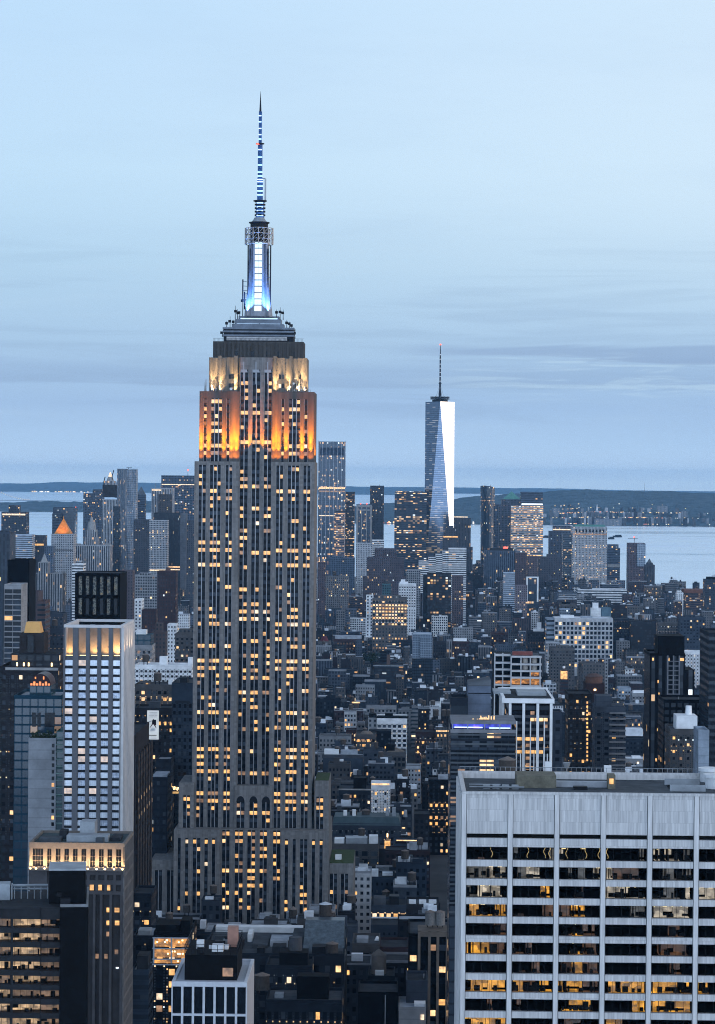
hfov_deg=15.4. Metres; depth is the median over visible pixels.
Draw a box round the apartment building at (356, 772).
[351,769,361,779]
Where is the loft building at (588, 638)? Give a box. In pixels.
[545,615,612,675]
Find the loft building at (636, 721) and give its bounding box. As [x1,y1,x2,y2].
[625,715,640,727]
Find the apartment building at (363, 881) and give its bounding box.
[355,864,371,932]
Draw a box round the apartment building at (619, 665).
[614,659,624,689]
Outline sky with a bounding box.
[0,0,714,490]
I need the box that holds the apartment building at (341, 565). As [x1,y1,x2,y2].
[328,556,354,594]
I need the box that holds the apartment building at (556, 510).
[552,508,559,516]
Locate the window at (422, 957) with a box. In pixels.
[420,955,425,960]
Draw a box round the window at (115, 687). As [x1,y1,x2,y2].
[113,685,119,689]
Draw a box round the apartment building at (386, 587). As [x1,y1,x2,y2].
[382,581,390,594]
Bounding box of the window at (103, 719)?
[101,717,107,721]
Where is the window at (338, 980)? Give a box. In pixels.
[336,978,340,983]
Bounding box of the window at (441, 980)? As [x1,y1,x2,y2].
[439,977,444,982]
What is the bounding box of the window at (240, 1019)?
[237,1016,245,1023]
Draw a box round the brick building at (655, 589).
[644,584,661,596]
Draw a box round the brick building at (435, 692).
[428,681,443,705]
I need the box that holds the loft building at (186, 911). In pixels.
[156,904,200,923]
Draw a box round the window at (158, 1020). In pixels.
[156,1018,161,1023]
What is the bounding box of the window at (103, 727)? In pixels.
[101,725,107,729]
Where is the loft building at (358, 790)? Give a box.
[339,776,370,811]
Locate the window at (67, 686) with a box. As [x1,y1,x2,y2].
[65,684,71,689]
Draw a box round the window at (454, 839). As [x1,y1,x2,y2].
[450,825,455,905]
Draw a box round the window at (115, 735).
[113,733,118,737]
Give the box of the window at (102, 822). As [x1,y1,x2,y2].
[100,820,106,825]
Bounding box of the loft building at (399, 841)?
[394,838,416,845]
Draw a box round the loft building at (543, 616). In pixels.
[541,614,557,629]
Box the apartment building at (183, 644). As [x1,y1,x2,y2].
[175,628,192,662]
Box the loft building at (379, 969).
[368,949,394,980]
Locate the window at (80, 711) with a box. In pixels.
[78,708,84,713]
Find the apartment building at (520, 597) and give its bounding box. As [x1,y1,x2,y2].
[515,585,527,617]
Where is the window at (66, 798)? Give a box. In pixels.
[64,796,71,801]
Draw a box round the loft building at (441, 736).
[436,727,448,752]
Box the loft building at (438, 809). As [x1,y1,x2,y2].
[428,774,447,854]
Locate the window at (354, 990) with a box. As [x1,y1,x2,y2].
[347,989,355,1020]
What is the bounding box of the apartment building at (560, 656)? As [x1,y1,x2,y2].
[549,645,574,694]
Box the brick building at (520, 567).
[515,552,526,584]
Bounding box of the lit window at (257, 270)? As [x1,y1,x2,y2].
[255,268,261,272]
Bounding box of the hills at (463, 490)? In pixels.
[454,487,714,493]
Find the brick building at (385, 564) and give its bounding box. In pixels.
[363,548,406,617]
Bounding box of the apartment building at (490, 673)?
[487,669,491,693]
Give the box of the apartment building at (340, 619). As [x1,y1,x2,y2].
[336,610,344,634]
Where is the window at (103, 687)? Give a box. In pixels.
[101,685,107,689]
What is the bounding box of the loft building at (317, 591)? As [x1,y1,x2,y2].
[316,583,317,600]
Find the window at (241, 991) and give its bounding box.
[237,987,245,1013]
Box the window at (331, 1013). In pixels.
[330,1012,333,1019]
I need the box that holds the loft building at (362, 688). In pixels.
[355,683,374,701]
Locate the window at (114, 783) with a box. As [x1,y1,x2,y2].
[112,781,118,785]
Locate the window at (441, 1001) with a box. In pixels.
[439,999,444,1004]
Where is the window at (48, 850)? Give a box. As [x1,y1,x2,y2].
[47,849,50,865]
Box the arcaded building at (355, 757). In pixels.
[322,746,363,779]
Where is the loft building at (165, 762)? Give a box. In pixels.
[156,755,173,847]
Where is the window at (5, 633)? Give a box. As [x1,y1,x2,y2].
[4,632,11,635]
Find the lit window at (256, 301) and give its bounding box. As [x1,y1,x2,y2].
[254,299,261,304]
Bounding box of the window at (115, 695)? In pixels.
[113,693,119,697]
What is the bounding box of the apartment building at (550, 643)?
[544,641,559,671]
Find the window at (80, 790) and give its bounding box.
[78,788,84,793]
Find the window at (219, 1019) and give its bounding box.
[216,1016,223,1023]
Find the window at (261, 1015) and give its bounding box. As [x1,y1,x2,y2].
[259,1013,264,1018]
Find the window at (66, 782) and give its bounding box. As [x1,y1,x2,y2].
[64,780,71,785]
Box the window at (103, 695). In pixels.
[101,693,107,697]
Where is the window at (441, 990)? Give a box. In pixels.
[439,988,444,993]
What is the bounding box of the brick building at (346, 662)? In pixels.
[341,653,350,667]
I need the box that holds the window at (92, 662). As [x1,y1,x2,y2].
[90,660,96,665]
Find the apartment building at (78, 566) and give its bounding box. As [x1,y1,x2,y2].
[72,561,85,620]
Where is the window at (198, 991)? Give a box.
[194,987,202,1012]
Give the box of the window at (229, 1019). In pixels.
[226,1016,234,1023]
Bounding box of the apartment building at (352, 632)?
[340,626,361,634]
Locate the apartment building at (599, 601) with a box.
[583,597,602,607]
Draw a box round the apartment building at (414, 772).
[406,763,420,803]
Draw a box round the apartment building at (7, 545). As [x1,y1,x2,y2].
[0,530,15,665]
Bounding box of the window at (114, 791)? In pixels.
[112,789,118,793]
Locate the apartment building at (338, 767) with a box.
[328,757,350,779]
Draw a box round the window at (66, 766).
[64,764,71,769]
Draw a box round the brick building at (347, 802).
[336,794,359,811]
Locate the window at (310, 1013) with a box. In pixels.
[309,1012,312,1019]
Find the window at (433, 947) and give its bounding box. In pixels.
[431,945,435,950]
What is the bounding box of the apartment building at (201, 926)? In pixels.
[196,919,206,939]
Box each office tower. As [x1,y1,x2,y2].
[1,505,28,533]
[7,558,35,621]
[13,671,62,890]
[16,534,34,558]
[35,535,46,572]
[45,546,54,609]
[52,507,77,542]
[75,571,126,624]
[83,489,103,544]
[102,472,116,570]
[133,519,150,573]
[138,487,145,518]
[149,520,168,574]
[151,483,174,519]
[154,512,187,604]
[161,469,193,519]
[317,441,345,576]
[334,511,344,556]
[345,492,354,556]
[356,503,371,542]
[370,485,383,539]
[394,491,426,575]
[408,910,446,1023]
[412,632,432,685]
[419,548,465,623]
[442,526,457,550]
[450,694,467,714]
[454,516,472,579]
[467,676,490,714]
[492,687,553,770]
[493,504,500,547]
[498,491,519,547]
[511,492,542,555]
[548,526,569,556]
[562,524,606,587]
[607,544,619,579]
[626,537,645,593]
[643,634,694,772]
[644,559,654,584]
[657,695,698,772]
[699,628,714,766]
[703,577,714,615]
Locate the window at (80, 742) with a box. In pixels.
[78,740,84,745]
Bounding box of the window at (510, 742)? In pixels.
[509,741,515,747]
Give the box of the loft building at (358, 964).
[347,953,370,1023]
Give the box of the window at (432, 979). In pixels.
[430,977,435,982]
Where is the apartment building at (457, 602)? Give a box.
[451,575,462,633]
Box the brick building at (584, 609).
[580,603,589,615]
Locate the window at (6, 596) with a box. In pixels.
[5,595,12,598]
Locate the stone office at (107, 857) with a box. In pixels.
[28,819,133,1023]
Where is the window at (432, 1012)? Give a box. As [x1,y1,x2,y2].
[430,1010,434,1015]
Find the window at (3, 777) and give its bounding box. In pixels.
[1,776,12,839]
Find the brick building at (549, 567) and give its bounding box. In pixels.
[538,554,561,595]
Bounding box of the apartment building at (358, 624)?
[350,618,366,639]
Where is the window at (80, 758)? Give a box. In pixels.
[78,756,84,761]
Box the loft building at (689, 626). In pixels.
[678,615,704,649]
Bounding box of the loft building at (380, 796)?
[371,780,390,812]
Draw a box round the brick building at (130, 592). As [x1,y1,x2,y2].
[120,570,134,618]
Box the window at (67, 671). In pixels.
[65,668,72,673]
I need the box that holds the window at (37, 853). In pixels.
[33,849,42,865]
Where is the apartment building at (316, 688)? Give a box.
[316,680,317,696]
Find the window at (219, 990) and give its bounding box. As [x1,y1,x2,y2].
[216,987,223,1013]
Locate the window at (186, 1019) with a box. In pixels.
[183,1016,191,1023]
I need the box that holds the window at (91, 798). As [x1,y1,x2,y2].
[89,796,95,801]
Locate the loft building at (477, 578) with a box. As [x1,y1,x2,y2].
[467,570,482,597]
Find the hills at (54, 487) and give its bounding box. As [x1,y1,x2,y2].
[0,482,424,494]
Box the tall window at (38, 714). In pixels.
[37,713,40,726]
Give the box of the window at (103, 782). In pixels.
[100,780,107,785]
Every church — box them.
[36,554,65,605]
[590,599,600,616]
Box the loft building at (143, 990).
[132,951,152,1023]
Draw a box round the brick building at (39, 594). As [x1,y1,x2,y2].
[35,590,42,620]
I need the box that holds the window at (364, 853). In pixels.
[362,851,367,855]
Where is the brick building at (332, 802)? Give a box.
[331,799,360,811]
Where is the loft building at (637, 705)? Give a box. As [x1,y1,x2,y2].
[623,700,643,732]
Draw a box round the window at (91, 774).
[89,772,95,777]
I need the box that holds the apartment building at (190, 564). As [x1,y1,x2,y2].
[186,520,193,605]
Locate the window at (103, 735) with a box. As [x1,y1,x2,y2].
[101,733,107,737]
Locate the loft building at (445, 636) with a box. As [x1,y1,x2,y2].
[437,632,449,640]
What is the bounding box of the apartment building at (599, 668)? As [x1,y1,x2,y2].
[581,658,607,693]
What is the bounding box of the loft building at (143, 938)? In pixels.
[133,925,155,965]
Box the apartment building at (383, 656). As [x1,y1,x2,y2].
[380,651,391,662]
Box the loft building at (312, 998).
[254,972,343,1023]
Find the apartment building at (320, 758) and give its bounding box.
[315,750,323,770]
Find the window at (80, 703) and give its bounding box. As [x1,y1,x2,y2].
[78,701,84,705]
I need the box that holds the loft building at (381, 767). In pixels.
[368,751,394,783]
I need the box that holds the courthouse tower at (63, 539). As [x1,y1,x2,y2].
[51,516,75,601]
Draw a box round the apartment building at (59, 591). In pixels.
[54,572,64,611]
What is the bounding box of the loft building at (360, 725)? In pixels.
[336,718,364,731]
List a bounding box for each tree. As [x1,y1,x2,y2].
[362,651,373,662]
[367,652,379,670]
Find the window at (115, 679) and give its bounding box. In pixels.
[113,677,119,681]
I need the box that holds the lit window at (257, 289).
[255,287,261,291]
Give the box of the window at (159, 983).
[157,981,161,986]
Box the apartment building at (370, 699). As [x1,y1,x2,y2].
[359,691,376,707]
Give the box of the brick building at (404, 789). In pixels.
[398,783,410,802]
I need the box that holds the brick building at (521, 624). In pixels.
[512,617,530,631]
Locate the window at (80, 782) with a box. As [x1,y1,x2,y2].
[78,780,84,785]
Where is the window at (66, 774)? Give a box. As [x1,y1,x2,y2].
[64,772,71,777]
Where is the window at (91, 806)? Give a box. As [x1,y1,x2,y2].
[89,804,95,809]
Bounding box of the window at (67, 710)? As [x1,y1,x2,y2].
[65,708,71,713]
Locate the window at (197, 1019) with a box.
[194,1016,201,1023]
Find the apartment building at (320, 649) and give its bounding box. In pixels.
[316,641,331,654]
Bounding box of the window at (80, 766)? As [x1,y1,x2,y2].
[78,764,84,769]
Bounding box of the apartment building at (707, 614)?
[701,609,712,627]
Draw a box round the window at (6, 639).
[4,637,11,641]
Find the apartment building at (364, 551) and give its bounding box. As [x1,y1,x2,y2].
[356,543,372,596]
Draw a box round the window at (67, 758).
[64,756,71,761]
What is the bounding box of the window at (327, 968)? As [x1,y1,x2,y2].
[325,966,329,971]
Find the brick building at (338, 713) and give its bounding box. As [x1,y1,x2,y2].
[334,707,362,727]
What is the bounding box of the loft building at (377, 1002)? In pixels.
[358,980,397,1023]
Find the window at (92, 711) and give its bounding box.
[90,709,96,713]
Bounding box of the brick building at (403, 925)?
[398,914,424,936]
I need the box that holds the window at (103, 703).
[101,701,107,705]
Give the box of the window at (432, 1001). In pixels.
[430,999,435,1004]
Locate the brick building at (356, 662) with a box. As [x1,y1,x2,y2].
[349,657,362,674]
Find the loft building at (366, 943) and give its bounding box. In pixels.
[352,933,379,953]
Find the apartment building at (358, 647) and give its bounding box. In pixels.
[356,640,361,655]
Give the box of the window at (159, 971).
[157,969,162,974]
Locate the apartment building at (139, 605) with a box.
[134,598,143,632]
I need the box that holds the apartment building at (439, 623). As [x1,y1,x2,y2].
[431,614,447,636]
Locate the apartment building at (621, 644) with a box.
[616,638,629,659]
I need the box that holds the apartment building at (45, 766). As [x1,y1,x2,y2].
[28,727,62,890]
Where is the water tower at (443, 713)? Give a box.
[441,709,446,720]
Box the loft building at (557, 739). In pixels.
[552,709,561,771]
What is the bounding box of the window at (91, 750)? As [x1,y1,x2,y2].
[89,748,95,753]
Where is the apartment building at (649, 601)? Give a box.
[643,594,655,612]
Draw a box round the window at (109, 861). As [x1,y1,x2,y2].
[107,850,111,866]
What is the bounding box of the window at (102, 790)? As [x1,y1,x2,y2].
[100,788,107,793]
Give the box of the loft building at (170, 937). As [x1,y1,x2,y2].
[152,916,196,1023]
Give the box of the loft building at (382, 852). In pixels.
[379,833,393,864]
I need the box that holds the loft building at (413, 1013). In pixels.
[399,996,425,1023]
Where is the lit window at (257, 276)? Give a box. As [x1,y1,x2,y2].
[255,274,261,278]
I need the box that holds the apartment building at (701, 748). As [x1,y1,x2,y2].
[693,726,708,772]
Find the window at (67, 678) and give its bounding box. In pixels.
[65,676,72,681]
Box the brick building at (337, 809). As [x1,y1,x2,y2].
[331,806,347,819]
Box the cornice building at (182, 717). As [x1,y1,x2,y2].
[171,676,192,828]
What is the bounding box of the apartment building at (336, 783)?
[331,778,352,802]
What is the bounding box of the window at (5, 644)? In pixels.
[4,643,11,646]
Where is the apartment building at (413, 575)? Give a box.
[407,569,420,617]
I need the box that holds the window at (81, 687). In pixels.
[78,685,85,689]
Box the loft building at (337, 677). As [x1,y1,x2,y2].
[328,669,345,697]
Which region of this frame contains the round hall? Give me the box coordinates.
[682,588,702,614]
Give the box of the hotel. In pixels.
[446,715,515,1023]
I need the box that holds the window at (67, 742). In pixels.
[65,740,71,745]
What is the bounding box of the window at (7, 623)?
[4,621,11,625]
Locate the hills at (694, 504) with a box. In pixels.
[355,489,714,525]
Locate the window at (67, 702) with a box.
[65,700,71,705]
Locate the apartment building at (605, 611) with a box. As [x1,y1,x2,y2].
[601,607,610,616]
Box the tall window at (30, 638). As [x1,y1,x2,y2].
[27,635,33,652]
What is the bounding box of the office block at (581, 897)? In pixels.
[454,754,714,1023]
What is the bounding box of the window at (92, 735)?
[89,733,96,737]
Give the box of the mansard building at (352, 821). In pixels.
[332,807,400,842]
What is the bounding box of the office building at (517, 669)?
[492,651,541,714]
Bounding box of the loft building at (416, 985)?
[406,970,427,1023]
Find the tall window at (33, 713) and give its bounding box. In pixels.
[32,712,35,726]
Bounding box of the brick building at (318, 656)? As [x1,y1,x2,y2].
[316,652,321,658]
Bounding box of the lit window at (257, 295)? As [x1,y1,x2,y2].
[254,293,261,297]
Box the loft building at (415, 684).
[412,679,423,693]
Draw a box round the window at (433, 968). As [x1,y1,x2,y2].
[431,966,435,971]
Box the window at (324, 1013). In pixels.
[323,1012,326,1019]
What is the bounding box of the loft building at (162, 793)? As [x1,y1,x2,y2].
[152,770,172,856]
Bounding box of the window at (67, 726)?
[65,724,71,729]
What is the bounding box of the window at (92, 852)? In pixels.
[90,850,94,866]
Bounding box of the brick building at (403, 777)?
[396,769,408,802]
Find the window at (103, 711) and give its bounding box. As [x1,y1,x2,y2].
[101,709,107,713]
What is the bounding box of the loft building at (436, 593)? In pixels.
[423,572,450,633]
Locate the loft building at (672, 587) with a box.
[661,583,676,599]
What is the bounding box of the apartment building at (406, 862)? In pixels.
[396,849,426,896]
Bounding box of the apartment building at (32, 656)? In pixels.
[0,621,62,883]
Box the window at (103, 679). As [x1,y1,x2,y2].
[101,677,107,681]
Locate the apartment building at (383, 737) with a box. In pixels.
[369,729,390,748]
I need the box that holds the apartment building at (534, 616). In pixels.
[531,608,537,629]
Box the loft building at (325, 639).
[318,636,330,644]
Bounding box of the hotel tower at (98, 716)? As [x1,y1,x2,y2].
[62,619,134,830]
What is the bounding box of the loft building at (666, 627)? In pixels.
[656,622,677,633]
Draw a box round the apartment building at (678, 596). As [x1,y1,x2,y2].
[675,593,683,615]
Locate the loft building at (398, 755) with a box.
[384,744,405,785]
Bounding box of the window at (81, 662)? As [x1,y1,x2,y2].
[79,660,85,665]
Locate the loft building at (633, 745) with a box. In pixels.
[625,737,642,755]
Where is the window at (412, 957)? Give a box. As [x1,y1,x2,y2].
[410,955,415,960]
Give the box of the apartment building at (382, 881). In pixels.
[371,869,394,897]
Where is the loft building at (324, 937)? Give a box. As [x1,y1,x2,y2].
[208,902,347,1023]
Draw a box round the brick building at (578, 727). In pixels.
[564,689,592,771]
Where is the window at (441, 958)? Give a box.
[439,956,445,961]
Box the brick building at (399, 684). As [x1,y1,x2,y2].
[396,671,403,701]
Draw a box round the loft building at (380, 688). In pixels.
[364,674,385,704]
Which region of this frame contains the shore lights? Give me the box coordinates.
[32,491,709,524]
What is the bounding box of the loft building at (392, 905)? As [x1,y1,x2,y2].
[371,894,405,917]
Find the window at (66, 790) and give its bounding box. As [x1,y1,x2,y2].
[64,788,71,793]
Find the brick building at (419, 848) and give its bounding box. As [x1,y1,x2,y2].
[385,837,429,896]
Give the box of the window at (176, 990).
[173,986,180,1012]
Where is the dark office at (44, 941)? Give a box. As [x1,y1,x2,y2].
[0,862,88,1023]
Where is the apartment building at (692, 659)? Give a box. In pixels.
[684,650,699,687]
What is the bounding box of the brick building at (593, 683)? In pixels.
[583,673,604,702]
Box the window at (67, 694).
[65,692,71,697]
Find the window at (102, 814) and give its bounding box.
[100,812,106,817]
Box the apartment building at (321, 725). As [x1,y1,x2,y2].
[316,716,326,735]
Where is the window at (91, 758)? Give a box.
[89,756,95,761]
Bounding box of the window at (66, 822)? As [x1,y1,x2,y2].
[64,820,71,824]
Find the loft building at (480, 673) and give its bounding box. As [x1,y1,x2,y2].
[473,664,488,678]
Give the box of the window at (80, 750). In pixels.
[78,748,84,753]
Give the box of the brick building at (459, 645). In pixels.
[452,638,468,657]
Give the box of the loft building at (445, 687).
[440,681,463,690]
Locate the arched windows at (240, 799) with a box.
[237,796,269,801]
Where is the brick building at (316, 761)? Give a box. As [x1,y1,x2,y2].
[315,744,317,775]
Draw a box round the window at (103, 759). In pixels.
[101,757,107,761]
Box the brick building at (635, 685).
[629,681,641,690]
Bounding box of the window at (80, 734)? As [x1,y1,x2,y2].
[78,732,84,737]
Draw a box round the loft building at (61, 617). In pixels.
[50,610,66,625]
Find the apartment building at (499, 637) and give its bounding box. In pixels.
[491,631,507,647]
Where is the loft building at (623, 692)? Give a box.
[617,686,630,699]
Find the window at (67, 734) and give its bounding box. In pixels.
[65,732,71,737]
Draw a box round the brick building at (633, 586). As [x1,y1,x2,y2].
[628,580,646,593]
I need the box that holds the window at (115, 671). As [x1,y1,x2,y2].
[113,669,119,674]
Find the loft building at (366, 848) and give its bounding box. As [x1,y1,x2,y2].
[332,834,378,868]
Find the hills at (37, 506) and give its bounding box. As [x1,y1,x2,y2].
[0,501,150,511]
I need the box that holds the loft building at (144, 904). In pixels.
[133,885,156,936]
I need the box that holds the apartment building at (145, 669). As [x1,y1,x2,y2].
[135,654,192,683]
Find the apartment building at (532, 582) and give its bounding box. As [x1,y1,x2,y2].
[526,576,538,616]
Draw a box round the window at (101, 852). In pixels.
[99,850,103,866]
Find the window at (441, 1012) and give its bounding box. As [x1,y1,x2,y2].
[439,1010,444,1015]
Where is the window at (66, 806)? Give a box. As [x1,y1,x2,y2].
[64,804,71,809]
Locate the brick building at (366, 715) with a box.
[364,708,379,726]
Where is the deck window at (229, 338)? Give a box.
[227,337,286,340]
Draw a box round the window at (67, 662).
[65,660,72,665]
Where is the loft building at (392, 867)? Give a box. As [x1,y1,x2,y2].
[376,859,395,877]
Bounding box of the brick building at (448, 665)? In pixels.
[439,653,456,674]
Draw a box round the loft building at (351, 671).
[324,668,357,693]
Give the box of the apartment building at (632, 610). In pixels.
[627,606,644,617]
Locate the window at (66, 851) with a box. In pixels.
[64,849,68,861]
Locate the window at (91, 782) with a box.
[89,780,95,785]
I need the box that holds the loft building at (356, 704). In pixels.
[352,702,365,720]
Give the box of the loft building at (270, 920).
[250,915,288,924]
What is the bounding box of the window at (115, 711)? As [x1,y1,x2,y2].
[113,709,118,713]
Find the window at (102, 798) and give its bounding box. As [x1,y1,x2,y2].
[100,796,106,801]
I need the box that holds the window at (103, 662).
[101,660,107,665]
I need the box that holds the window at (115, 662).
[113,660,119,665]
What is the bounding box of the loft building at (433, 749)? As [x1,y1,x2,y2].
[426,742,442,777]
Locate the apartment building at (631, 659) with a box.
[625,656,643,667]
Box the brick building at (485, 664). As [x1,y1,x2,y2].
[472,660,489,669]
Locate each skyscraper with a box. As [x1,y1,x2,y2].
[152,91,354,924]
[424,344,453,559]
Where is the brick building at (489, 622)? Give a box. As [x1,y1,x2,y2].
[482,610,496,634]
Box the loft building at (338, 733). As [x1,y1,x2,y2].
[327,726,345,733]
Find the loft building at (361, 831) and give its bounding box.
[345,827,365,836]
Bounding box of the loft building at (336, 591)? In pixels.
[325,571,348,618]
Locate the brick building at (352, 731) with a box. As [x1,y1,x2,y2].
[346,728,356,746]
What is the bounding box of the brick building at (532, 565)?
[527,556,537,575]
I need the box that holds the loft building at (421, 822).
[403,809,429,845]
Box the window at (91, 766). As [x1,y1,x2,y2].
[89,764,95,769]
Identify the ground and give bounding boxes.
[355,577,576,916]
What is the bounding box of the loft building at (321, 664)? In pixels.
[316,659,332,675]
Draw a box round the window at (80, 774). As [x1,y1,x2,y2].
[78,772,84,777]
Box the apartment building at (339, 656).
[337,653,355,667]
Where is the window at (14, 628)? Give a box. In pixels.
[13,627,20,630]
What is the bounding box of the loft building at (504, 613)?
[499,607,510,620]
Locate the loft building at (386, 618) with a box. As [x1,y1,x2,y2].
[366,595,406,652]
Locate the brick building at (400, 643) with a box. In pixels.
[392,640,411,654]
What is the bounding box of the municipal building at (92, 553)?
[76,515,112,570]
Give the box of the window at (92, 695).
[90,693,96,697]
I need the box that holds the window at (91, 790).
[89,788,95,793]
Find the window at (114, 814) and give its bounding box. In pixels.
[112,812,118,817]
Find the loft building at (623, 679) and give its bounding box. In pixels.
[616,670,641,689]
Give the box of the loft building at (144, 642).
[134,629,154,721]
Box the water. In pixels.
[0,492,714,588]
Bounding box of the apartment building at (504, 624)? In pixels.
[497,621,511,631]
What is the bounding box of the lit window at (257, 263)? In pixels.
[255,261,261,266]
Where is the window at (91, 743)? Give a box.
[89,740,96,745]
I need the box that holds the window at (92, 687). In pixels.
[90,685,96,689]
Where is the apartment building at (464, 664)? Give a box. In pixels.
[457,653,477,675]
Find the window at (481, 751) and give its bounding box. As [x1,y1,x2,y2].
[480,750,485,756]
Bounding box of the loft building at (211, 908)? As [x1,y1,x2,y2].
[201,884,222,923]
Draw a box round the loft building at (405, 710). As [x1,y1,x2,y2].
[398,707,411,743]
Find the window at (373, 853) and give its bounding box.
[371,851,376,855]
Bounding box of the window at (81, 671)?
[79,669,85,673]
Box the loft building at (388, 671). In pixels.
[373,655,402,689]
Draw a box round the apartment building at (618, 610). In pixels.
[609,604,626,616]
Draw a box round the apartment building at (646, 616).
[634,612,650,619]
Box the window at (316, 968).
[314,965,318,971]
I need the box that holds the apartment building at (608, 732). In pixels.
[592,694,625,771]
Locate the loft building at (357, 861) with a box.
[355,857,363,865]
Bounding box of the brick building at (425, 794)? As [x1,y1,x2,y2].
[422,778,427,808]
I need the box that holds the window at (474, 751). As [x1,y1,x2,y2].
[473,750,478,756]
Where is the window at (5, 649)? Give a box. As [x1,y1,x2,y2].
[4,648,11,651]
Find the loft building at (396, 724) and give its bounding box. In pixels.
[368,713,407,762]
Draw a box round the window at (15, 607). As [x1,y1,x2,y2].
[13,605,20,609]
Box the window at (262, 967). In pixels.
[260,965,264,970]
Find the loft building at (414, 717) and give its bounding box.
[411,698,422,748]
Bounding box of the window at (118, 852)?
[116,850,120,866]
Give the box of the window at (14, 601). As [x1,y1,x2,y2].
[13,600,20,603]
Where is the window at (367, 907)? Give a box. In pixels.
[356,906,368,929]
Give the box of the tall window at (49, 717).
[45,713,54,726]
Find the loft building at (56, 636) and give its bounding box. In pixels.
[50,619,63,649]
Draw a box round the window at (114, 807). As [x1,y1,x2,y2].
[112,804,118,809]
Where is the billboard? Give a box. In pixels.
[147,710,158,739]
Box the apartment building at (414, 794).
[390,783,417,836]
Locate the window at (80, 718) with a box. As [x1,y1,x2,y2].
[78,716,84,721]
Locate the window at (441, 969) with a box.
[439,967,444,971]
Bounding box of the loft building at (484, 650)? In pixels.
[478,645,490,658]
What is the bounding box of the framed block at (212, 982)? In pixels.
[171,925,253,1023]
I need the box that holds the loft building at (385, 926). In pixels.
[371,917,397,936]
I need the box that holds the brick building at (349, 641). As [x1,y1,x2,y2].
[335,635,361,652]
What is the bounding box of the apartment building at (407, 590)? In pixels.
[399,579,415,639]
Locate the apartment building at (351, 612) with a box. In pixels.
[345,608,356,630]
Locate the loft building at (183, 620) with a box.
[178,612,189,631]
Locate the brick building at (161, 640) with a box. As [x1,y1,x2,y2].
[151,623,167,661]
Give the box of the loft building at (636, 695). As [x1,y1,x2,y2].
[630,690,643,702]
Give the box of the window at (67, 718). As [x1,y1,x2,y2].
[65,716,71,721]
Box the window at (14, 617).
[13,616,20,619]
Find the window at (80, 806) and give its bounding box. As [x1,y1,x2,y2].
[78,804,84,809]
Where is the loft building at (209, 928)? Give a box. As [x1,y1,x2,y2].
[205,919,245,939]
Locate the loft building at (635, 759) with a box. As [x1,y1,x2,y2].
[625,755,642,764]
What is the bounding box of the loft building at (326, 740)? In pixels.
[319,728,350,749]
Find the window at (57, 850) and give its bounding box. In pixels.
[56,849,59,861]
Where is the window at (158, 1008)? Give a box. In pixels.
[156,1006,161,1011]
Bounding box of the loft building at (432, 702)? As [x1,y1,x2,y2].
[429,700,438,718]
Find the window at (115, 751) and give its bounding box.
[112,749,118,753]
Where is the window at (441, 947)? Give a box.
[439,945,445,950]
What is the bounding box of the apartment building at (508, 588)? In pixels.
[503,572,514,612]
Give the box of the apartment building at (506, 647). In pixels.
[494,642,516,651]
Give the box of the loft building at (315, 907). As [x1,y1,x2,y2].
[309,903,335,916]
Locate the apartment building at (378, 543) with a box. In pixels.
[372,540,383,556]
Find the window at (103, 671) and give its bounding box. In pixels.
[101,669,107,673]
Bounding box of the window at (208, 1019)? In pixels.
[205,1016,212,1023]
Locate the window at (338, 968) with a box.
[336,966,340,971]
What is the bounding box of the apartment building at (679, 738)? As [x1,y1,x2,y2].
[664,705,696,772]
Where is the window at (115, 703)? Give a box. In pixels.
[113,701,119,705]
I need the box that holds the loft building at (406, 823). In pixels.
[390,794,411,837]
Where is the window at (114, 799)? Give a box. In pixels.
[112,797,118,801]
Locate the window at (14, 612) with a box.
[13,611,20,614]
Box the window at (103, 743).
[101,741,107,745]
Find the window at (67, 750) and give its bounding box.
[65,748,71,753]
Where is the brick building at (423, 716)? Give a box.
[418,700,429,728]
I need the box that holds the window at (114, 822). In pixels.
[112,820,118,825]
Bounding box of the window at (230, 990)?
[226,987,234,1013]
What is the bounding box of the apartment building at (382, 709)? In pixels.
[366,700,395,713]
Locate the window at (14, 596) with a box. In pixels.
[13,595,20,598]
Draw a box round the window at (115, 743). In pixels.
[113,741,118,745]
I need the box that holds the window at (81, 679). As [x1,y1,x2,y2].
[79,677,85,681]
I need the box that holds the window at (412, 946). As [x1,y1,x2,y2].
[410,944,416,949]
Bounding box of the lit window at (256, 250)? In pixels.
[255,249,261,253]
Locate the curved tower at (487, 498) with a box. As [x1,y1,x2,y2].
[480,485,494,566]
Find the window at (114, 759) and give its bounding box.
[112,757,118,761]
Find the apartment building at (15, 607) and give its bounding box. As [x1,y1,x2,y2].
[4,583,27,663]
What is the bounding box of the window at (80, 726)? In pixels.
[78,724,84,729]
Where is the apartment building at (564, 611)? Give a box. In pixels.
[559,608,569,615]
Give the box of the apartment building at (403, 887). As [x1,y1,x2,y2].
[393,871,416,896]
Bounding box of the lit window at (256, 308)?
[254,306,260,310]
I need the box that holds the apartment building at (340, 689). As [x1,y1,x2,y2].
[336,682,344,698]
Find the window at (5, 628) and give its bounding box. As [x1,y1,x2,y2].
[4,627,11,630]
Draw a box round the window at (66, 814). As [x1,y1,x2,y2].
[64,812,71,817]
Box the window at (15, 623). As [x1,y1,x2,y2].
[13,621,20,625]
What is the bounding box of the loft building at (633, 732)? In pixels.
[625,727,642,736]
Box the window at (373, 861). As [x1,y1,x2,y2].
[371,859,376,863]
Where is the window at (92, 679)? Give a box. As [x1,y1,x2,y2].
[90,677,96,681]
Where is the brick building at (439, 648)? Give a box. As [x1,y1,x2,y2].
[433,636,446,658]
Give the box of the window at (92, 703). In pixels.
[90,701,96,705]

